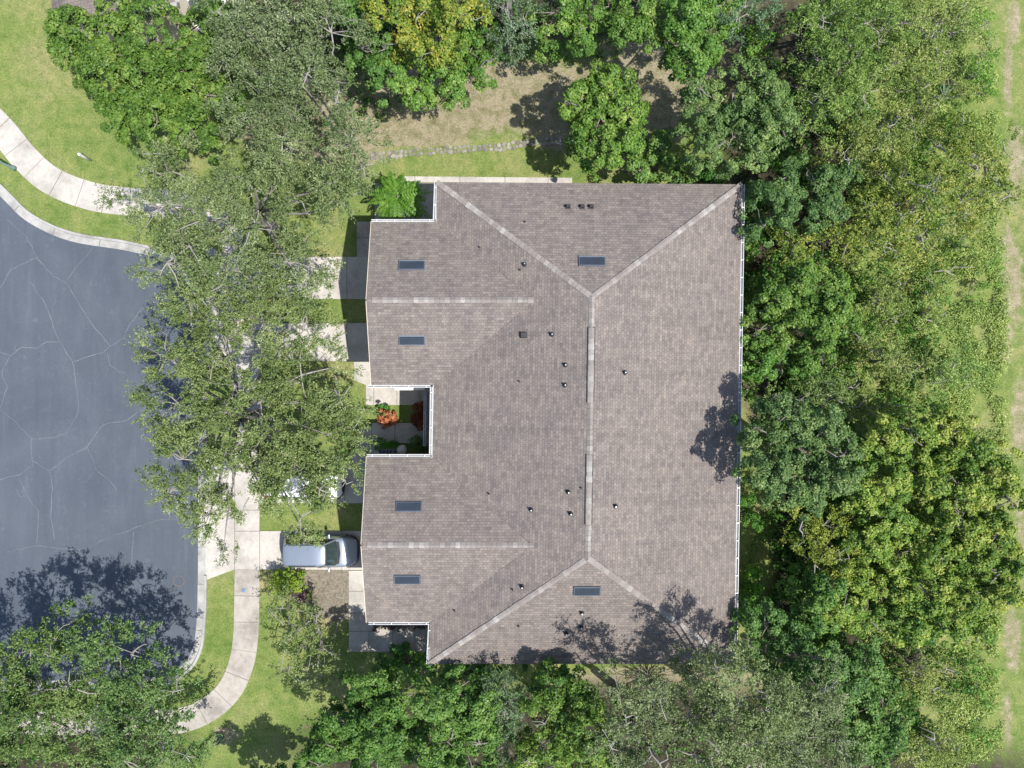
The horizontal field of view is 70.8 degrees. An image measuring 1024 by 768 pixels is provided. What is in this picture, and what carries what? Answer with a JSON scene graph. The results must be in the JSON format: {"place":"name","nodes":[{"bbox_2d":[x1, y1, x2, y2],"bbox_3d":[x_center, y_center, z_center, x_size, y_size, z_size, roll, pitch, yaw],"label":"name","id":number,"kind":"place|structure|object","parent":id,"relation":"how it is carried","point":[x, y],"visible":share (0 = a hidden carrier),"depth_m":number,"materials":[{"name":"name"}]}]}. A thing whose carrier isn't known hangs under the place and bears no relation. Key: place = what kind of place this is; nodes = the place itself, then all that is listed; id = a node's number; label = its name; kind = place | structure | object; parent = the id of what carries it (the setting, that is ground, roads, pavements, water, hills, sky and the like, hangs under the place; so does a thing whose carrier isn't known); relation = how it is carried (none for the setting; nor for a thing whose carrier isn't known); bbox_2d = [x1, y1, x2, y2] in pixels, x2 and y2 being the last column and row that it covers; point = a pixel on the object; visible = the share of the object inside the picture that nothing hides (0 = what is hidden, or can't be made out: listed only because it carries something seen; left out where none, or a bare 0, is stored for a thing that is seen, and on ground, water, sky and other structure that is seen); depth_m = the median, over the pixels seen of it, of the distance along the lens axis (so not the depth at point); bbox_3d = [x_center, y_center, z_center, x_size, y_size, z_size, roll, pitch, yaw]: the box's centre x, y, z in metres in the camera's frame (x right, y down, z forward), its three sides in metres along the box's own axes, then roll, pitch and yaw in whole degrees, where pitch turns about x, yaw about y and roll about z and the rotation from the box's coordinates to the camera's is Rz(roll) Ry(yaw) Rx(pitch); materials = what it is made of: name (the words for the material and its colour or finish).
{"place":"outdoors","nodes":[
{"label":"outdoors","id":0,"kind":"place"},
{"bbox_2d":[0,197,197,681],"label":"road","id":1,"kind":"structure","parent":0,"point":[92,505],"depth_m":44.99,"materials":[{"name":"grey asphalt"}]},
{"bbox_2d":[0,221,170,588],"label":"road cracks","id":2,"kind":"object","parent":1,"relation":"on","point":[78,401],"visible":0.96,"depth_m":44.99,"materials":[{"name":"grey asphalt"}]},
{"bbox_2d":[0,188,204,688],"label":"gutter pan","id":3,"kind":"object","parent":1,"relation":"on","point":[10,202],"visible":0.48,"depth_m":44.98,"materials":[{"name":"concrete"}]},
{"bbox_2d":[0,183,207,691],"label":"kerb","id":4,"kind":"structure","parent":1,"relation":"on","point":[18,203],"depth_m":44.87,"materials":[{"name":"concrete"}]},
{"bbox_2d":[173,575,184,586],"bbox_3d":[-20.812,12.312,44.983,0.715,0.014,0.715,0,90,0],"label":"manhole cover","id":5,"kind":"object","parent":1,"relation":"on","point":[178,580],"visible":1,"depth_m":44.98,"materials":[{"name":"metal"}]},
{"bbox_2d":[206,457,365,579],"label":"driveway","id":6,"kind":"structure","parent":0,"point":[271,543],"depth_m":44.95,"materials":[{"name":"concrete"}]},
{"bbox_2d":[234,467,304,569],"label":"driveway joints","id":7,"kind":"object","parent":6,"relation":"on","point":[259,526],"visible":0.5,"depth_m":44.95,"materials":[{"name":"grey concrete"}]},
{"bbox_2d":[266,468,344,504],"bbox_3d":[-12.703,6.250,44.204,4.734,1.512,2.217,0,90,0],"label":"car","id":8,"kind":"object","parent":6,"relation":"on","point":[340,492],"visible":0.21,"depth_m":43.71,"materials":[{"name":"white paint"}]},
{"bbox_2d":[282,534,359,571],"bbox_3d":[-11.703,10.310,44.059,4.584,1.802,2.297,0,90,0],"label":"minivan","id":9,"kind":"object","parent":6,"relation":"on","point":[342,550],"visible":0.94,"depth_m":43.51,"materials":[{"name":"silver metal"}]},
{"bbox_2d":[206,248,368,371],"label":"driveway","id":10,"kind":"structure","parent":0,"point":[351,283],"depth_m":44.95,"materials":[{"name":"concrete"}]},
{"bbox_2d":[0,0,1023,767],"bbox_3d":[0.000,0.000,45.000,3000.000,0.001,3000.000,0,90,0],"label":"ground","id":11,"kind":"structure","parent":0,"point":[48,108],"depth_m":45.00,"materials":[{"name":"green plant"}]},
{"bbox_2d":[0,594,144,767],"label":"elm tree","id":12,"kind":"object","parent":11,"relation":"on","point":[15,711],"visible":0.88,"depth_m":38.55,"materials":[{"name":"green plant"}]},
{"bbox_2d":[51,0,200,50],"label":"neighbour house","id":13,"kind":"structure","parent":11,"relation":"on","point":[180,5],"depth_m":42.16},
{"bbox_2d":[0,109,253,262],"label":"footpath","id":14,"kind":"structure","parent":11,"relation":"on","point":[25,157],"depth_m":44.95,"materials":[{"name":"concrete"}]},
{"bbox_2d":[0,569,259,734],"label":"footpath","id":15,"kind":"structure","parent":11,"relation":"on","point":[213,704],"depth_m":44.95,"materials":[{"name":"concrete"}]},
{"bbox_2d":[64,613,222,767],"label":"elm tree","id":16,"kind":"object","parent":11,"relation":"on","point":[110,708],"visible":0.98,"depth_m":38.60,"materials":[{"name":"green plant"}]},
{"bbox_2d":[43,0,252,163],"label":"maple tree","id":17,"kind":"object","parent":11,"relation":"on","point":[163,105],"visible":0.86,"depth_m":38.43,"materials":[{"name":"green plant"}]},
{"bbox_2d":[92,120,379,323],"bbox_3d":[-13.921,-8.139,39.539,14.556,11.121,10.248,0,90,0],"label":"oak tree","id":18,"kind":"object","parent":11,"relation":"on","point":[240,213],"visible":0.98,"depth_m":36.36,"materials":[{"name":"green plant"}]},
{"bbox_2d":[235,361,260,461],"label":"footpath","id":19,"kind":"structure","parent":11,"relation":"on","point":[244,365],"depth_m":44.95,"materials":[{"name":"concrete"}]},
{"bbox_2d":[122,260,379,565],"bbox_3d":[-13.604,1.317,40.087,13.305,10.027,16.349,0,90,0],"label":"oak tree","id":20,"kind":"object","parent":11,"relation":"on","point":[257,434],"visible":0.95,"depth_m":36.99,"materials":[{"name":"green plant"}]},
{"bbox_2d":[250,762,303,767],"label":"maple tree","id":21,"kind":"object","parent":11,"relation":"on","point":[283,765],"visible":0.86,"depth_m":42.12,"materials":[{"name":"green plant"}]},
{"bbox_2d":[187,0,394,197],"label":"oak tree","id":22,"kind":"object","parent":11,"relation":"on","point":[291,80],"visible":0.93,"depth_m":35.73,"materials":[{"name":"green plant"}]},
{"bbox_2d":[283,570,348,621],"bbox_3d":[-12.281,13.250,44.990,4.188,0.020,3.250,0,90,0],"label":"mulch bed","id":23,"kind":"object","parent":11,"relation":"on","point":[331,592],"visible":0.61,"depth_m":44.98,"materials":[{"name":"beige gravel"}]},
{"bbox_2d":[268,567,307,597],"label":"shrub","id":24,"kind":"object","parent":23,"relation":"on","point":[295,581],"visible":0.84,"depth_m":43.62,"materials":[{"name":"green plant"}]},
{"bbox_2d":[289,587,311,603],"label":"shrub","id":25,"kind":"object","parent":23,"relation":"on","point":[301,596],"visible":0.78,"depth_m":44.68,"materials":[{"name":"purple plant"}]},
{"bbox_2d":[256,574,348,697],"bbox_3d":[-12.649,14.957,42.735,4.546,4.730,6.962,-29,90,0],"label":"crape myrtle","id":26,"kind":"object","parent":23,"relation":"on","point":[315,637],"visible":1,"depth_m":42.01,"materials":[{"name":"green plant"}]},
{"bbox_2d":[349,571,364,611],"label":"front walk","id":27,"kind":"structure","parent":11,"relation":"on","point":[356,602],"depth_m":44.95,"materials":[{"name":"concrete"}]},
{"bbox_2d":[294,658,429,767],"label":"maple tree","id":28,"kind":"object","parent":11,"relation":"on","point":[382,709],"visible":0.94,"depth_m":38.42,"materials":[{"name":"green plant"}]},
{"bbox_2d":[326,0,407,108],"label":"maple tree","id":29,"kind":"object","parent":11,"relation":"on","point":[377,73],"visible":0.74,"depth_m":38.13,"materials":[{"name":"green plant"}]},
{"bbox_2d":[373,403,390,414],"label":"shrub","id":30,"kind":"object","parent":11,"relation":"on","point":[385,407],"visible":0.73,"depth_m":44.44,"materials":[{"name":"green plant"}]},
{"bbox_2d":[371,437,399,451],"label":"hedge","id":31,"kind":"object","parent":11,"relation":"on","point":[390,445],"visible":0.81,"depth_m":44.66,"materials":[{"name":"green plant"}]},
{"bbox_2d":[376,408,397,429],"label":"shrub","id":32,"kind":"object","parent":11,"relation":"on","point":[387,419],"visible":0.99,"depth_m":44.40,"materials":[{"name":"orange plant"}]},
{"bbox_2d":[352,423,422,462],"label":"front walk","id":33,"kind":"structure","parent":11,"relation":"on","point":[401,432],"depth_m":44.95,"materials":[{"name":"concrete"}]},
{"bbox_2d":[349,612,427,651],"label":"front walk","id":34,"kind":"structure","parent":11,"relation":"on","point":[383,639],"depth_m":44.95,"materials":[{"name":"concrete"}]},
{"bbox_2d":[354,361,432,404],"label":"front walk","id":35,"kind":"structure","parent":11,"relation":"on","point":[388,396],"depth_m":44.95,"materials":[{"name":"concrete"}]},
{"bbox_2d":[357,183,436,256],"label":"front walk","id":36,"kind":"structure","parent":11,"relation":"on","point":[363,233],"depth_m":44.95,"materials":[{"name":"concrete"}]},
{"bbox_2d":[365,171,433,218],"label":"fern palm","id":37,"kind":"object","parent":11,"relation":"on","point":[389,200],"visible":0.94,"depth_m":42.33,"materials":[{"name":"green plant"}]},
{"bbox_2d":[397,445,406,453],"bbox_3d":[-6.868,4.094,44.881,0.600,0.418,0.597,0,90,0],"label":"boulder","id":38,"kind":"object","parent":11,"relation":"on","point":[401,449],"visible":0.97,"depth_m":44.74,"materials":[{"name":"grey stone"}]},
{"bbox_2d":[374,641,435,678],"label":"shrub","id":39,"kind":"object","parent":11,"relation":"on","point":[419,661],"visible":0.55,"depth_m":43.33,"materials":[{"name":"green plant"}]},
{"bbox_2d":[410,401,423,430],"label":"shrub","id":40,"kind":"object","parent":11,"relation":"on","point":[417,418],"visible":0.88,"depth_m":44.65,"materials":[{"name":"red plant"}]},
{"bbox_2d":[408,434,428,451],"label":"shrub","id":41,"kind":"object","parent":11,"relation":"on","point":[419,445],"visible":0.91,"depth_m":43.85,"materials":[{"name":"green plant"}]},
{"bbox_2d":[357,0,493,73],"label":"turning maple tree","id":42,"kind":"object","parent":11,"relation":"on","point":[446,19],"visible":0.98,"depth_m":36.60,"materials":[{"name":"yellow plant"}]},
{"bbox_2d":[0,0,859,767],"bbox_3d":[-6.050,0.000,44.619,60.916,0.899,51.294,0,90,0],"label":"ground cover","id":43,"kind":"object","parent":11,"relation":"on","point":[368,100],"visible":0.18,"depth_m":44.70,"materials":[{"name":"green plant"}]},
{"bbox_2d":[374,2,503,112],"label":"maple tree","id":44,"kind":"object","parent":11,"relation":"on","point":[408,85],"visible":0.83,"depth_m":38.39,"materials":[{"name":"green plant"}]},
{"bbox_2d":[403,663,504,767],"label":"maple tree","id":45,"kind":"object","parent":11,"relation":"on","point":[472,703],"visible":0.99,"depth_m":37.19,"materials":[{"name":"green plant"}]},
{"bbox_2d":[370,136,573,159],"bbox_3d":[-2.487,-14.705,44.965,12.825,0.069,0.693,-5,90,0],"label":"stone edging","id":46,"kind":"object","parent":11,"relation":"on","point":[474,147],"visible":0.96,"depth_m":44.96,"materials":[{"name":"beige stone"}]},
{"bbox_2d":[439,664,504,688],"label":"shrub","id":47,"kind":"object","parent":11,"relation":"on","point":[477,668],"visible":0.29,"depth_m":42.57,"materials":[{"name":"green plant"}]},
{"bbox_2d":[404,176,571,182],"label":"side walk","id":48,"kind":"structure","parent":11,"relation":"on","point":[494,179],"depth_m":44.95,"materials":[{"name":"concrete"}]},
{"bbox_2d":[477,663,531,767],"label":"oak tree","id":49,"kind":"object","parent":11,"relation":"on","point":[507,705],"visible":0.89,"depth_m":37.63,"materials":[{"name":"green plant"}]},
{"bbox_2d":[476,0,548,66],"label":"oak tree","id":50,"kind":"object","parent":11,"relation":"on","point":[507,16],"visible":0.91,"depth_m":37.81,"materials":[{"name":"green plant"}]},
{"bbox_2d":[522,664,571,685],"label":"shrub","id":51,"kind":"object","parent":11,"relation":"on","point":[560,680],"visible":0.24,"depth_m":42.82,"materials":[{"name":"green plant"}]},
{"bbox_2d":[361,180,744,665],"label":"townhouse","id":52,"kind":"structure","parent":11,"relation":"on","point":[565,489],"depth_m":37.95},
{"bbox_2d":[508,656,612,767],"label":"maple tree","id":53,"kind":"object","parent":11,"relation":"on","point":[565,729],"visible":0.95,"depth_m":36.27,"materials":[{"name":"green plant"}]},
{"bbox_2d":[523,0,620,63],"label":"maple tree","id":54,"kind":"object","parent":11,"relation":"on","point":[577,28],"visible":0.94,"depth_m":38.36,"materials":[{"name":"green plant"}]},
{"bbox_2d":[555,58,650,181],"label":"maple tree","id":55,"kind":"object","parent":11,"relation":"on","point":[586,130],"visible":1,"depth_m":38.90,"materials":[{"name":"green plant"}]},
{"bbox_2d":[582,656,687,767],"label":"oak tree","id":56,"kind":"object","parent":11,"relation":"on","point":[628,704],"visible":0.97,"depth_m":33.89,"materials":[{"name":"green plant"}]},
{"bbox_2d":[608,0,671,54],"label":"maple tree","id":57,"kind":"object","parent":11,"relation":"on","point":[629,27],"visible":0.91,"depth_m":37.31,"materials":[{"name":"green plant"}]},
{"bbox_2d":[623,664,679,708],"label":"dead shrub","id":58,"kind":"object","parent":11,"relation":"on","point":[649,683],"visible":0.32,"depth_m":43.93,"materials":[{"name":"grey plant"}]},
{"bbox_2d":[624,128,697,183],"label":"maple tree","id":59,"kind":"object","parent":11,"relation":"on","point":[668,162],"visible":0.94,"depth_m":41.18,"materials":[{"name":"green plant"}]},
{"bbox_2d":[647,0,745,84],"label":"maple tree","id":60,"kind":"object","parent":11,"relation":"on","point":[692,54],"visible":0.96,"depth_m":36.88,"materials":[{"name":"green plant"}]},
{"bbox_2d":[678,160,723,183],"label":"shrub","id":61,"kind":"object","parent":11,"relation":"on","point":[706,176],"visible":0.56,"depth_m":43.02,"materials":[{"name":"green plant"}]},
{"bbox_2d":[642,626,810,767],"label":"oak tree","id":62,"kind":"object","parent":11,"relation":"on","point":[710,705],"visible":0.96,"depth_m":33.66,"materials":[{"name":"green plant"}]},
{"bbox_2d":[667,52,804,181],"bbox_3d":[11.886,-14.127,40.415,6.654,9.370,6.242,0,90,0],"label":"broad tree","id":63,"kind":"object","parent":11,"relation":"on","point":[774,113],"visible":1,"depth_m":37.32,"materials":[{"name":"green plant"}]},
{"bbox_2d":[715,0,786,57],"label":"oak tree","id":64,"kind":"object","parent":11,"relation":"on","point":[754,4],"visible":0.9,"depth_m":38.51,"materials":[{"name":"green plant"}]},
{"bbox_2d":[738,562,766,617],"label":"shrub","id":65,"kind":"object","parent":11,"relation":"on","point":[753,572],"visible":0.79,"depth_m":42.78,"materials":[{"name":"green plant"}]},
{"bbox_2d":[740,492,764,532],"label":"shrub","id":66,"kind":"object","parent":11,"relation":"on","point":[750,515],"visible":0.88,"depth_m":42.76,"materials":[{"name":"green plant"}]},
{"bbox_2d":[742,361,762,395],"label":"shrub","id":67,"kind":"object","parent":11,"relation":"on","point":[748,379],"visible":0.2,"depth_m":43.55,"materials":[{"name":"green plant"}]},
{"bbox_2d":[744,223,764,262],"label":"shrub","id":68,"kind":"object","parent":11,"relation":"on","point":[748,251],"visible":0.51,"depth_m":42.80,"materials":[{"name":"green plant"}]},
{"bbox_2d":[740,21,774,65],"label":"maple tree","id":69,"kind":"object","parent":11,"relation":"on","point":[757,46],"visible":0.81,"depth_m":40.38,"materials":[{"name":"green plant"}]},
{"bbox_2d":[742,274,821,382],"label":"maple tree","id":70,"kind":"object","parent":11,"relation":"on","point":[766,367],"visible":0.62,"depth_m":40.80,"materials":[{"name":"green plant"}]},
{"bbox_2d":[730,391,867,522],"bbox_3d":[13.944,3.539,39.130,6.018,11.939,6.454,-44,90,0],"label":"broad tree","id":71,"kind":"object","parent":11,"relation":"on","point":[791,455],"visible":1,"depth_m":34.84,"materials":[{"name":"green plant"}]},
{"bbox_2d":[737,151,863,247],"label":"broad tree","id":72,"kind":"object","parent":11,"relation":"on","point":[783,196],"visible":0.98,"depth_m":38.06,"materials":[{"name":"green plant"}]},
{"bbox_2d":[730,596,871,705],"bbox_3d":[14.995,14.376,40.108,7.759,9.984,4.035,39,90,0],"label":"broad tree","id":73,"kind":"object","parent":11,"relation":"on","point":[781,649],"visible":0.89,"depth_m":37.33,"materials":[{"name":"green plant"}]},
{"bbox_2d":[746,364,858,415],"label":"brush tree","id":74,"kind":"object","parent":11,"relation":"on","point":[810,389],"visible":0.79,"depth_m":40.13,"materials":[{"name":"green plant"}]},
{"bbox_2d":[739,257,866,373],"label":"maple tree","id":75,"kind":"object","parent":11,"relation":"on","point":[824,329],"visible":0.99,"depth_m":38.15,"materials":[{"name":"green plant"}]},
{"bbox_2d":[766,554,853,667],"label":"maple tree","id":76,"kind":"object","parent":11,"relation":"on","point":[801,610],"visible":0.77,"depth_m":38.95,"materials":[{"name":"green plant"}]},
{"bbox_2d":[750,650,874,767],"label":"oak tree","id":77,"kind":"object","parent":11,"relation":"on","point":[828,708],"visible":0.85,"depth_m":35.41,"materials":[{"name":"green plant"}]},
{"bbox_2d":[761,214,870,274],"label":"brush tree","id":78,"kind":"object","parent":11,"relation":"on","point":[835,229],"visible":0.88,"depth_m":38.62,"materials":[{"name":"green plant"}]},
{"bbox_2d":[773,497,866,584],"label":"brush tree","id":79,"kind":"object","parent":11,"relation":"on","point":[823,548],"visible":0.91,"depth_m":39.27,"materials":[{"name":"green plant"}]},
{"bbox_2d":[777,0,915,154],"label":"brush tree","id":80,"kind":"object","parent":11,"relation":"on","point":[835,57],"visible":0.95,"depth_m":37.43,"materials":[{"name":"green plant"}]},
{"bbox_2d":[817,627,914,767],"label":"maple tree","id":81,"kind":"object","parent":11,"relation":"on","point":[881,736],"visible":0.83,"depth_m":38.14,"materials":[{"name":"green plant"}]},
{"bbox_2d":[740,0,991,765],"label":"undergrowth","id":82,"kind":"object","parent":11,"relation":"on","point":[803,182],"visible":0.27,"depth_m":44.46,"materials":[{"name":"green plant"}]},
{"bbox_2d":[822,362,920,428],"bbox_3d":[20.937,1.076,42.886,5.431,4.428,3.494,28,90,0],"label":"bush","id":83,"kind":"object","parent":11,"relation":"on","point":[888,408],"visible":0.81,"depth_m":41.87,"materials":[{"name":"green plant"}]},
{"bbox_2d":[850,268,913,337],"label":"tree","id":84,"kind":"object","parent":11,"relation":"on","point":[890,305],"visible":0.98,"depth_m":41.82,"materials":[{"name":"green plant"}]},
{"bbox_2d":[830,448,938,587],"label":"maple tree","id":85,"kind":"object","parent":11,"relation":"on","point":[878,542],"visible":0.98,"depth_m":38.47,"materials":[{"name":"green plant"}]},
{"bbox_2d":[851,331,938,391],"bbox_3d":[22.443,-1.414,42.981,4.740,4.239,2.823,29,90,0],"label":"bush","id":86,"kind":"object","parent":11,"relation":"on","point":[887,359],"visible":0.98,"depth_m":42.02,"materials":[{"name":"green plant"}]},
{"bbox_2d":[809,63,981,188],"bbox_3d":[20.318,-13.979,41.020,9.507,8.160,4.470,-22,90,0],"label":"brush tree","id":87,"kind":"object","parent":11,"relation":"on","point":[865,134],"visible":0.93,"depth_m":38.58,"materials":[{"name":"green plant"}]},
{"bbox_2d":[789,0,1014,767],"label":"meadow growth","id":88,"kind":"object","parent":11,"relation":"on","point":[966,394],"visible":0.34,"depth_m":44.76,"materials":[{"name":"green plant"}]},
{"bbox_2d":[811,551,1002,654],"bbox_3d":[21.499,12.015,41.227,10.152,7.746,5.306,0,90,0],"label":"maple tree","id":89,"kind":"object","parent":11,"relation":"on","point":[903,602],"visible":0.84,"depth_m":38.70,"materials":[{"name":"green plant"}]},
{"bbox_2d":[829,150,991,303],"bbox_3d":[22.099,-8.737,41.055,8.951,8.090,7.257,24,90,0],"label":"brush tree","id":90,"kind":"object","parent":11,"relation":"on","point":[902,230],"visible":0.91,"depth_m":38.72,"materials":[{"name":"green plant"}]},
{"bbox_2d":[892,646,930,676],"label":"dead shrub","id":91,"kind":"object","parent":11,"relation":"on","point":[913,658],"visible":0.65,"depth_m":44.20,"materials":[{"name":"grey plant"}]},
{"bbox_2d":[845,0,995,131],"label":"brush tree","id":92,"kind":"object","parent":11,"relation":"on","point":[915,69],"visible":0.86,"depth_m":38.77,"materials":[{"name":"green plant"}]},
{"bbox_2d":[881,643,965,715],"bbox_3d":[24.768,17.559,43.113,4.009,3.973,3.616,0,90,0],"label":"bush","id":93,"kind":"object","parent":11,"relation":"on","point":[920,682],"visible":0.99,"depth_m":42.64,"materials":[{"name":"green plant"}]},
{"bbox_2d":[895,715,971,767],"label":"bush","id":94,"kind":"object","parent":11,"relation":"on","point":[941,750],"visible":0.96,"depth_m":42.77,"materials":[{"name":"green plant"}]},
{"bbox_2d":[901,277,971,339],"bbox_3d":[25.258,-4.482,43.377,4.011,3.445,3.768,0,90,0],"label":"bush","id":95,"kind":"object","parent":11,"relation":"on","point":[933,319],"visible":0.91,"depth_m":42.76,"materials":[{"name":"green plant"}]},
{"bbox_2d":[856,402,1023,512],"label":"maple tree","id":96,"kind":"object","parent":11,"relation":"on","point":[971,468],"visible":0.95,"depth_m":37.61,"materials":[{"name":"green plant"}]},
{"bbox_2d":[880,106,1023,253],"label":"brush tree","id":97,"kind":"object","parent":11,"relation":"on","point":[957,130],"visible":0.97,"depth_m":38.28,"materials":[{"name":"green plant"}]},
{"bbox_2d":[914,345,994,402],"bbox_3d":[26.409,-0.601,43.181,3.589,3.839,3.533,0,90,0],"label":"bush","id":98,"kind":"object","parent":11,"relation":"on","point":[951,373],"visible":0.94,"depth_m":42.45,"materials":[{"name":"green plant"}]},
{"bbox_2d":[889,495,1023,630],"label":"maple tree","id":99,"kind":"object","parent":11,"relation":"on","point":[985,556],"visible":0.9,"depth_m":38.05,"materials":[{"name":"green plant"}]},
{"bbox_2d":[957,9,1004,107],"bbox_3d":[28.303,-19.832,43.607,2.181,2.986,5.924,7,90,0],"label":"bush","id":100,"kind":"object","parent":11,"relation":"on","point":[977,68],"visible":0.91,"depth_m":43.15,"materials":[{"name":"green plant"}]},
{"bbox_2d":[961,656,1004,748],"bbox_3d":[28.777,19.533,44.178,2.293,1.919,5.528,0,90,0],"label":"bush","id":101,"kind":"object","parent":11,"relation":"on","point":[974,733],"visible":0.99,"depth_m":43.96,"materials":[{"name":"green plant"}]},
{"bbox_2d":[961,250,1009,305],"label":"bush","id":102,"kind":"object","parent":11,"relation":"on","point":[984,286],"visible":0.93,"depth_m":43.85,"materials":[{"name":"green plant"}]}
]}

